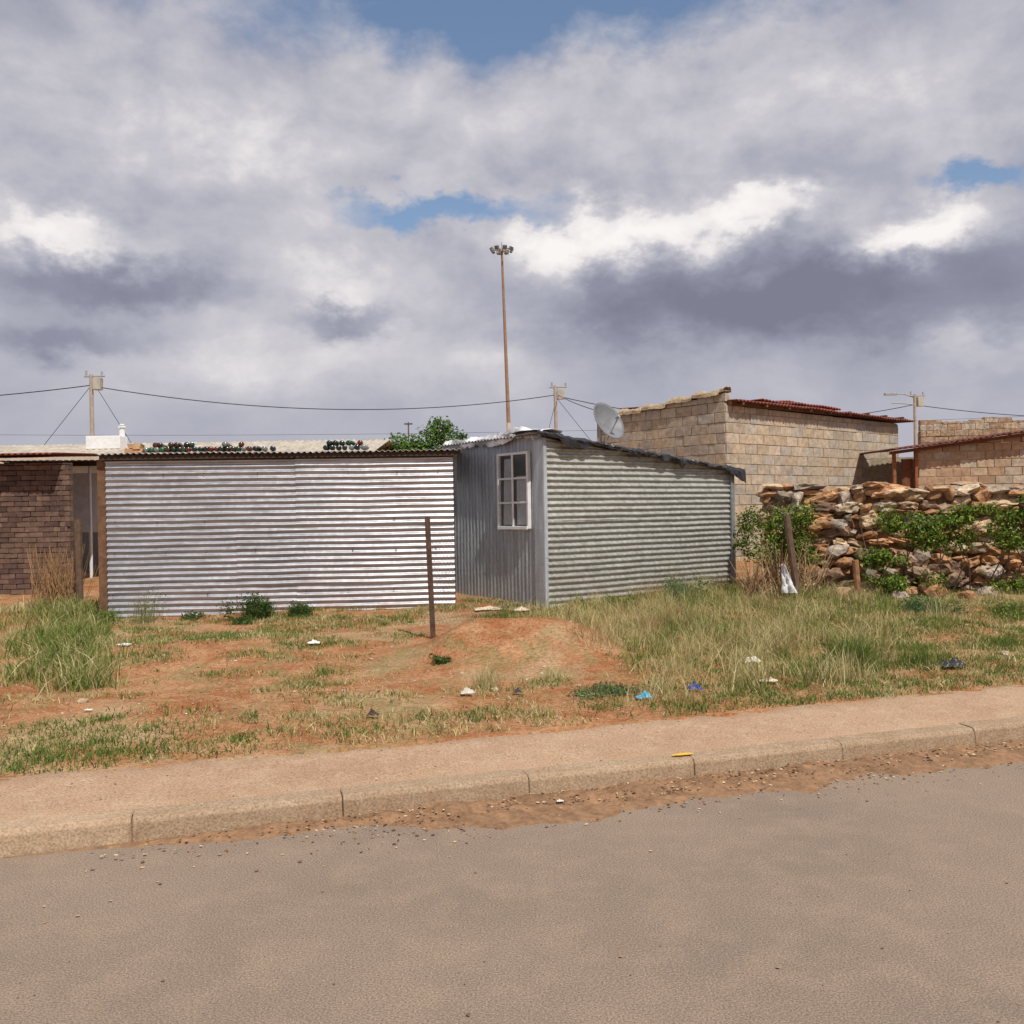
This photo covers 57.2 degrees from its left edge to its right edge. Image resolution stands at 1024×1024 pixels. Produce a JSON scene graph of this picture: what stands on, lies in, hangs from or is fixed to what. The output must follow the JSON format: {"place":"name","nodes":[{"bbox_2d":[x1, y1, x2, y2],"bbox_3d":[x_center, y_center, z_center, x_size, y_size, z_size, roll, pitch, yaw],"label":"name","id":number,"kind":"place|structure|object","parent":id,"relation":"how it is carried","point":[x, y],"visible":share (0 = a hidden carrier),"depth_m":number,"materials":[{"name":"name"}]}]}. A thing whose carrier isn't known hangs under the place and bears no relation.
{"place":"outdoors","nodes":[
{"label":"outdoors","id":0,"kind":"place"},
{"bbox_2d":[0,589,149,695],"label":"green grass","id":1,"kind":"structure","parent":0,"point":[65,636],"depth_m":9.07,"materials":[{"name":"green plant"}]},
{"bbox_2d":[0,763,1023,1023],"bbox_3d":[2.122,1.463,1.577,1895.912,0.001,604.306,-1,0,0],"label":"road","id":2,"kind":"structure","parent":0,"point":[726,907],"depth_m":3.45,"materials":[{"name":"grey asphalt"}]},
{"bbox_2d":[4,737,1023,883],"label":"gutter debris","id":3,"kind":"object","parent":2,"relation":"on","point":[602,803],"visible":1,"depth_m":4.85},
{"bbox_2d":[17,617,1019,1020],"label":"ground litter","id":4,"kind":"object","parent":2,"relation":"on","point":[431,743],"visible":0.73,"depth_m":5.38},
{"bbox_2d":[0,559,1023,810],"bbox_3d":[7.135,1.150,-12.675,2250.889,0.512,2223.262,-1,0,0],"label":"ground","id":5,"kind":"structure","parent":0,"point":[468,643],"depth_m":7.48,"materials":[{"name":"soil"}]},
{"bbox_2d":[0,463,73,594],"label":"brick walls","id":6,"kind":"structure","parent":5,"relation":"on","point":[15,479],"depth_m":15.47,"materials":[{"name":"brick"}]},
{"bbox_2d":[0,470,62,588],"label":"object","id":7,"kind":"object","parent":6,"relation":"attached to","point":[32,516],"visible":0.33,"depth_m":15.62,"materials":[{"name":"brown brick"}]},
{"bbox_2d":[0,452,99,457],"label":"roof","id":8,"kind":"structure","parent":6,"relation":"on","point":[31,455],"depth_m":15.96,"materials":[{"name":"red metal"}]},
{"bbox_2d":[0,460,104,577],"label":"carport","id":9,"kind":"object","parent":5,"relation":"on","point":[85,503],"visible":0.22,"depth_m":18.17,"materials":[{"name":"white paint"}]},
{"bbox_2d":[27,544,98,604],"bbox_3d":[-6.759,0.922,13.928,0.976,0.899,0.841,-1,0,0],"label":"dry brush","id":10,"kind":"object","parent":5,"relation":"on","point":[56,584],"visible":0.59,"depth_m":13.86,"materials":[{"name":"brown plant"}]},
{"bbox_2d":[73,519,83,603],"bbox_3d":[-6.428,0.762,13.926,0.108,1.305,0.172,-1,0,-39],"label":"wooden fence post","id":11,"kind":"object","parent":5,"relation":"on","point":[78,557],"visible":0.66,"depth_m":13.89,"materials":[{"name":"brown wood"}]},
{"bbox_2d":[72,466,96,472],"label":"walls","id":12,"kind":"structure","parent":5,"relation":"on","point":[80,469],"depth_m":22.00,"materials":[{"name":"beige paint"}]},
{"bbox_2d":[0,439,393,456],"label":"roof","id":13,"kind":"structure","parent":12,"relation":"on","point":[318,445],"depth_m":23.79,"materials":[{"name":"beige metal"}]},
{"bbox_2d":[0,456,98,463],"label":"fascia","id":14,"kind":"structure","parent":13,"relation":"attached to","point":[68,458],"depth_m":21.52,"materials":[{"name":"beige paint"}]},
{"bbox_2d":[86,424,127,448],"bbox_3d":[-10.210,-1.897,23.650,0.850,0.650,0.500,-1,0,0],"label":"chimney vent","id":15,"kind":"object","parent":13,"relation":"on","point":[120,441],"visible":0.95,"depth_m":23.40,"materials":[{"name":"white paint"}]},
{"bbox_2d":[84,370,104,435],"bbox_3d":[-15.508,-1.755,35.000,0.750,7.050,0.300,-1,0,0],"label":"utility pole","id":16,"kind":"object","parent":5,"relation":"on","point":[95,383],"visible":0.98,"depth_m":34.94,"materials":[{"name":"beige wood"}]},
{"bbox_2d":[0,385,88,395],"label":"overhead cable","id":17,"kind":"object","parent":16,"relation":"attached to","point":[44,390],"visible":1,"depth_m":34.83,"materials":[{"name":"black rubber"}]},
{"bbox_2d":[44,388,88,444],"bbox_3d":[-17.005,-3.053,35.000,2.714,3.312,0.019,-1,0,0],"label":"stay wire","id":18,"kind":"object","parent":16,"relation":"attached to","point":[66,416],"visible":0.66,"depth_m":34.99,"materials":[{"name":"grey metal"}]},
{"bbox_2d":[102,387,553,409],"bbox_3d":[-6.779,-4.464,37.499,17.917,0.769,0.034,-1,0,-16],"label":"overhead cable","id":19,"kind":"object","parent":16,"relation":"attached to","point":[323,409],"visible":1,"depth_m":37.31,"materials":[{"name":"black rubber"}]},
{"bbox_2d":[83,605,128,624],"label":"weed bush","id":20,"kind":"object","parent":5,"relation":"on","point":[111,616],"visible":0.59,"depth_m":12.12,"materials":[{"name":"green plant"}]},
{"bbox_2d":[117,577,175,626],"bbox_3d":[-4.848,1.179,12.050,0.954,0.660,1.599,-1,0,28],"label":"weed bush","id":21,"kind":"object","parent":5,"relation":"on","point":[145,612],"visible":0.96,"depth_m":12.10,"materials":[{"name":"green plant"}]},
{"bbox_2d":[176,610,210,621],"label":"weed bush","id":22,"kind":"object","parent":5,"relation":"on","point":[191,615],"visible":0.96,"depth_m":12.16,"materials":[{"name":"green plant"}]},
{"bbox_2d":[215,729,260,743],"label":"weed bush","id":23,"kind":"object","parent":5,"relation":"on","point":[240,736],"visible":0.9,"depth_m":5.72,"materials":[{"name":"green plant"}]},
{"bbox_2d":[225,615,255,625],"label":"weed bush","id":24,"kind":"object","parent":5,"relation":"on","point":[240,621],"visible":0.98,"depth_m":11.48,"materials":[{"name":"green plant"}]},
{"bbox_2d":[215,591,284,619],"bbox_3d":[-3.283,1.191,12.051,0.880,0.384,0.907,-1,0,33],"label":"weed bush","id":25,"kind":"object","parent":5,"relation":"on","point":[256,607],"visible":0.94,"depth_m":11.94,"materials":[{"name":"green plant"}]},
{"bbox_2d":[95,448,460,617],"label":"corrugated iron shack","id":26,"kind":"structure","parent":5,"relation":"on","point":[206,532],"depth_m":12.69,"materials":[{"name":"grey metal"}]},
{"bbox_2d":[124,443,144,452],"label":"loose bricks","id":27,"kind":"object","parent":26,"relation":"on","point":[136,447],"visible":0.83,"depth_m":12.59,"materials":[{"name":"brick"}]},
{"bbox_2d":[143,440,368,452],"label":"glass bottles","id":28,"kind":"object","parent":26,"relation":"on","point":[185,447],"visible":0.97,"depth_m":12.71,"materials":[{"name":"green glass"}]},
{"bbox_2d":[278,600,316,618],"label":"weed bush","id":29,"kind":"object","parent":5,"relation":"on","point":[299,609],"visible":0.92,"depth_m":11.90,"materials":[{"name":"green plant"}]},
{"bbox_2d":[314,668,337,676],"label":"weed bush","id":30,"kind":"object","parent":5,"relation":"on","point":[325,671],"visible":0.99,"depth_m":7.98,"materials":[{"name":"green plant"}]},
{"bbox_2d":[366,708,379,715],"bbox_3d":[-0.927,1.330,6.250,0.084,0.050,0.061,-1,0,0],"label":"dark bag","id":31,"kind":"object","parent":5,"relation":"on","point":[372,712],"visible":1,"depth_m":6.24,"materials":[{"name":"plastic"}]},
{"bbox_2d":[404,422,412,439],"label":"street lamp","id":32,"kind":"object","parent":5,"relation":"on","point":[408,423],"visible":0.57,"depth_m":79.94,"materials":[{"name":"grey metal"}]},
{"bbox_2d":[383,416,467,450],"bbox_3d":[-2.407,-0.707,26.285,2.668,3.910,1.779,-1,0,0],"label":"leafy tree","id":33,"kind":"object","parent":5,"relation":"on","point":[436,434],"visible":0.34,"depth_m":25.85,"materials":[{"name":"green plant"}]},
{"bbox_2d":[425,516,435,638],"bbox_3d":[-0.866,0.747,9.992,0.100,1.399,0.056,-1,0,0],"label":"steel fence post","id":34,"kind":"object","parent":5,"relation":"on","point":[430,577],"visible":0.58,"depth_m":9.96,"materials":[{"name":"metal"}]},
{"bbox_2d":[432,529,544,624],"bbox_3d":[-0.206,0.723,11.235,0.003,0.962,2.836,-1,0,27],"label":"chain link fence","id":35,"kind":"object","parent":34,"relation":"attached to","point":[487,572],"visible":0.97,"depth_m":11.11,"materials":[{"name":"metal"}]},
{"bbox_2d":[427,653,451,665],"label":"weed bush","id":36,"kind":"object","parent":5,"relation":"on","point":[440,659],"visible":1,"depth_m":8.26,"materials":[{"name":"green plant"}]},
{"bbox_2d":[461,687,474,693],"bbox_3d":[-0.329,1.309,6.898,0.109,0.044,0.071,-1,0,0],"label":"plastic bag","id":37,"kind":"object","parent":5,"relation":"on","point":[466,690],"visible":1,"depth_m":6.88,"materials":[{"name":"white plastic"}]},
{"bbox_2d":[464,659,508,691],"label":"dry weed","id":38,"kind":"object","parent":5,"relation":"on","point":[489,684],"visible":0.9,"depth_m":7.18,"materials":[{"name":"beige plant"}]},
{"bbox_2d":[474,606,501,609],"bbox_3d":[-0.313,1.253,12.301,0.391,0.047,0.268,-1,0,0],"label":"cardboard scrap","id":39,"kind":"object","parent":5,"relation":"on","point":[485,608],"visible":0.81,"depth_m":12.26,"materials":[{"name":"cardboard"}]},
{"bbox_2d":[489,242,513,430],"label":"mast light","id":40,"kind":"object","parent":5,"relation":"on","point":[504,249],"visible":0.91,"depth_m":59.92,"materials":[{"name":"paint"}]},
{"bbox_2d":[0,583,1008,726],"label":"loose stones","id":41,"kind":"object","parent":5,"relation":"on","point":[925,590],"visible":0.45,"depth_m":12.60,"materials":[{"name":"beige stone"}]},
{"bbox_2d":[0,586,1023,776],"bbox_3d":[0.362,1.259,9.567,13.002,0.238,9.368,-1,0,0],"label":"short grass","id":42,"kind":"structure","parent":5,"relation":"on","point":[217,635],"depth_m":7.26,"materials":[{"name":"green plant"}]},
{"bbox_2d":[0,716,1023,857],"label":"kerb","id":43,"kind":"structure","parent":5,"relation":"on","point":[54,833],"depth_m":4.82,"materials":[{"name":"concrete"}]},
{"bbox_2d":[673,753,692,755],"bbox_3d":[0.959,1.360,5.273,0.128,0.001,0.042,-1,0,-17],"label":"kerb paint mark","id":44,"kind":"object","parent":43,"relation":"on","point":[682,754],"visible":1,"depth_m":5.27,"materials":[{"name":"yellow paint"}]},
{"bbox_2d":[0,684,1023,821],"bbox_3d":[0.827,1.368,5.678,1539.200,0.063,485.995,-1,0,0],"label":"footway","id":45,"kind":"structure","parent":5,"relation":"on","point":[50,794],"depth_m":5.29,"materials":[{"name":"beige concrete"}]},
{"bbox_2d":[513,606,528,610],"bbox_3d":[0.124,1.242,12.101,0.242,0.050,0.160,-1,0,0],"label":"cardboard scrap","id":46,"kind":"object","parent":5,"relation":"on","point":[520,608],"visible":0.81,"depth_m":12.06,"materials":[{"name":"cardboard"}]},
{"bbox_2d":[534,665,570,683],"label":"dry weed","id":47,"kind":"object","parent":5,"relation":"on","point":[552,676],"visible":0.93,"depth_m":7.49,"materials":[{"name":"beige plant"}]},
{"bbox_2d":[549,382,566,429],"bbox_3d":[2.020,-2.035,40.000,0.750,7.001,0.300,-1,0,0],"label":"utility pole","id":48,"kind":"object","parent":5,"relation":"on","point":[559,391],"visible":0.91,"depth_m":39.94,"materials":[{"name":"beige wood"}]},
{"bbox_2d":[440,426,745,607],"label":"corrugated iron shack","id":49,"kind":"structure","parent":5,"relation":"on","point":[555,483],"depth_m":13.57,"materials":[{"name":"metal"}]},
{"bbox_2d":[496,451,531,529],"bbox_3d":[0.018,-0.295,13.194,0.075,1.080,0.720,-1,0,-37],"label":"window","id":50,"kind":"structure","parent":49,"relation":"in","point":[514,468],"depth_m":13.18,"materials":[{"name":"plastic"}]},
{"bbox_2d":[593,402,623,441],"bbox_3d":[1.772,-0.330,16.961,0.592,3.338,0.580,-1,0,0],"label":"satellite dish","id":51,"kind":"object","parent":49,"relation":"on","point":[608,420],"visible":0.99,"depth_m":17.08,"materials":[{"name":"grey metal"}]},
{"bbox_2d":[559,679,648,706],"bbox_3d":[0.694,1.316,6.970,0.705,0.124,0.877,-1,0,0],"label":"weed bush","id":52,"kind":"object","parent":5,"relation":"on","point":[615,690],"visible":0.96,"depth_m":6.92,"materials":[{"name":"green plant"}]},
{"bbox_2d":[601,592,641,606],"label":"weed bush","id":53,"kind":"object","parent":5,"relation":"on","point":[629,595],"visible":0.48,"depth_m":12.45,"materials":[{"name":"green plant"}]},
{"bbox_2d":[636,690,651,698],"bbox_3d":[0.952,1.307,6.751,0.116,0.056,0.079,-1,0,0],"label":"blue plastic bag","id":54,"kind":"object","parent":5,"relation":"on","point":[644,694],"visible":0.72,"depth_m":6.74,"materials":[{"name":"blue plastic"}]},
{"bbox_2d":[550,527,744,601],"bbox_3d":[2.038,0.714,13.400,3.595,0.902,0.003,-1,0,-32],"label":"chain link fence","id":55,"kind":"object","parent":5,"relation":"on","point":[643,560],"visible":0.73,"depth_m":13.24,"materials":[{"name":"metal"}]},
{"bbox_2d":[655,650,704,680],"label":"dry weed","id":56,"kind":"object","parent":5,"relation":"on","point":[684,671],"visible":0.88,"depth_m":7.59,"materials":[{"name":"beige plant"}]},
{"bbox_2d":[659,572,715,602],"bbox_3d":[2.354,1.030,12.948,0.894,0.490,0.814,-1,0,0],"label":"weed bush","id":57,"kind":"object","parent":5,"relation":"on","point":[676,589],"visible":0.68,"depth_m":12.88,"materials":[{"name":"green plant"}]},
{"bbox_2d":[687,681,702,689],"bbox_3d":[1.351,1.275,6.950,0.114,0.072,0.076,-1,0,0],"label":"dark blue bag","id":58,"kind":"object","parent":5,"relation":"on","point":[693,686],"visible":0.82,"depth_m":6.94,"materials":[{"name":"plastic"}]},
{"bbox_2d":[723,662,767,688],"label":"dry weed","id":59,"kind":"object","parent":5,"relation":"on","point":[749,675],"visible":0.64,"depth_m":7.13,"materials":[{"name":"beige plant"}]},
{"bbox_2d":[597,410,897,556],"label":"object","id":60,"kind":"object","parent":5,"relation":"on","point":[763,445],"visible":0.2,"depth_m":20.27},
{"bbox_2d":[597,390,898,560],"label":"block walls","id":61,"kind":"structure","parent":5,"relation":"on","point":[765,470],"depth_m":20.23,"materials":[{"name":"concrete"}]},
{"bbox_2d":[595,387,730,420],"bbox_3d":[3.192,-2.325,20.420,0.295,0.419,3.624,-1,0,-41],"label":"cement coping","id":62,"kind":"object","parent":61,"relation":"on","point":[680,399],"visible":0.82,"depth_m":19.89,"materials":[{"name":"beige concrete"}]},
{"bbox_2d":[620,398,914,422],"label":"roof","id":63,"kind":"structure","parent":61,"relation":"on","point":[791,404],"depth_m":21.04,"materials":[{"name":"brown metal"}]},
{"bbox_2d":[743,656,760,662],"bbox_3d":[2.071,1.268,8.101,0.159,0.054,0.102,-1,0,0],"label":"plastic bag","id":64,"kind":"object","parent":5,"relation":"on","point":[759,660],"visible":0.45,"depth_m":8.08,"materials":[{"name":"white plastic"}]},
{"bbox_2d":[482,570,1023,706],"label":"tall dry grass","id":65,"kind":"structure","parent":5,"relation":"on","point":[774,637],"depth_m":9.50,"materials":[{"name":"plant"}]},
{"bbox_2d":[760,677,777,681],"bbox_3d":[1.954,1.270,7.151,0.143,0.036,0.092,-1,0,0],"label":"cardboard scrap","id":66,"kind":"object","parent":5,"relation":"on","point":[771,678],"visible":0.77,"depth_m":7.13,"materials":[{"name":"cardboard"}]},
{"bbox_2d":[729,493,838,594],"bbox_3d":[3.877,0.446,13.515,1.554,1.444,0.984,-1,0,0],"label":"garden bush","id":67,"kind":"object","parent":5,"relation":"on","point":[802,556],"visible":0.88,"depth_m":13.53,"materials":[{"name":"green plant"}]},
{"bbox_2d":[781,564,796,592],"bbox_3d":[3.808,0.914,12.902,0.208,0.400,0.098,-1,0,0],"label":"torn plastic sheet","id":68,"kind":"object","parent":5,"relation":"on","point":[787,585],"visible":1,"depth_m":12.90,"materials":[{"name":"white plastic"}]},
{"bbox_2d":[783,515,800,596],"bbox_3d":[3.929,0.642,13.145,0.253,1.193,0.111,-1,0,40],"label":"wooden fence post","id":69,"kind":"object","parent":5,"relation":"on","point":[791,549],"visible":0.83,"depth_m":13.11,"materials":[{"name":"brown wood"}]},
{"bbox_2d":[809,629,893,673],"bbox_3d":[2.842,1.149,7.914,0.840,0.349,0.731,-1,0,18],"label":"weed bush","id":70,"kind":"object","parent":5,"relation":"on","point":[850,644],"visible":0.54,"depth_m":7.83,"materials":[{"name":"green plant"}]},
{"bbox_2d":[852,560,860,594],"bbox_3d":[4.778,0.942,13.001,0.128,0.556,0.088,-1,0,0],"label":"wooden fence post","id":71,"kind":"object","parent":5,"relation":"on","point":[856,573],"visible":0.66,"depth_m":12.96,"materials":[{"name":"brown wood"}]},
{"bbox_2d":[755,481,1023,589],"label":"rubble stone wall","id":72,"kind":"structure","parent":5,"relation":"on","point":[844,515],"depth_m":13.86,"materials":[{"name":"beige stone"}]},
{"bbox_2d":[884,391,924,447],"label":"utility pole","id":73,"kind":"object","parent":5,"relation":"on","point":[918,401],"visible":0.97,"depth_m":44.94,"materials":[{"name":"beige wood"}]},
{"bbox_2d":[564,397,911,413],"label":"overhead cable","id":74,"kind":"object","parent":73,"relation":"attached to","point":[862,413],"visible":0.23,"depth_m":44.24,"materials":[{"name":"black rubber"}]},
{"bbox_2d":[925,406,1023,415],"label":"overhead cable","id":75,"kind":"object","parent":73,"relation":"attached to","point":[973,411],"visible":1,"depth_m":45.13,"materials":[{"name":"black rubber"}]},
{"bbox_2d":[887,636,957,670],"bbox_3d":[3.430,1.190,7.957,0.700,0.258,0.825,-1,0,0],"label":"weed bush","id":76,"kind":"object","parent":5,"relation":"on","point":[920,657],"visible":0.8,"depth_m":7.97,"materials":[{"name":"green plant"}]},
{"bbox_2d":[896,593,973,615],"bbox_3d":[4.995,1.133,11.448,1.001,0.308,0.824,-1,0,0],"label":"weed bush","id":77,"kind":"object","parent":5,"relation":"on","point":[915,604],"visible":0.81,"depth_m":11.35,"materials":[{"name":"green plant"}]},
{"bbox_2d":[854,493,1023,595],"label":"creeper vine","id":78,"kind":"object","parent":5,"relation":"on","point":[954,520],"visible":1,"depth_m":12.94,"materials":[{"name":"green plant"}]},
{"bbox_2d":[860,417,1023,488],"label":"brick annex","id":79,"kind":"object","parent":5,"relation":"on","point":[986,450],"visible":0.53,"depth_m":20.23,"materials":[{"name":"brick"},{"name":"metal"},{"name":"wood"}]},
{"bbox_2d":[939,657,966,666],"bbox_3d":[3.637,1.236,7.748,0.212,0.074,0.141,-1,0,0],"label":"black plastic bag","id":80,"kind":"object","parent":5,"relation":"on","point":[954,661],"visible":0.97,"depth_m":7.71,"materials":[{"name":"black plastic"}]},
{"bbox_2d":[964,635,1023,649],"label":"weed bush","id":81,"kind":"object","parent":5,"relation":"on","point":[1005,640],"visible":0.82,"depth_m":8.89,"materials":[{"name":"green plant"}]},
{"bbox_2d":[980,598,1023,623],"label":"weed bush","id":82,"kind":"object","parent":5,"relation":"on","point":[1009,612],"visible":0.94,"depth_m":10.82,"materials":[{"name":"green plant"}]},
{"bbox_2d":[0,0,1023,456],"label":"sky","id":83,"kind":"structure","parent":0,"point":[294,204],"materials":[{"name":"grey"}]},
{"bbox_2d":[304,416,1022,434],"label":"overhead cable","id":84,"kind":"object","parent":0,"point":[579,430],"visible":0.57,"depth_m":60.93,"materials":[{"name":"black rubber"}]},
{"bbox_2d":[728,401,903,421],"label":"roof timbers","id":85,"kind":"object","parent":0,"point":[777,408],"visible":0.73,"depth_m":20.59,"materials":[{"name":"brown wood"}]}
]}

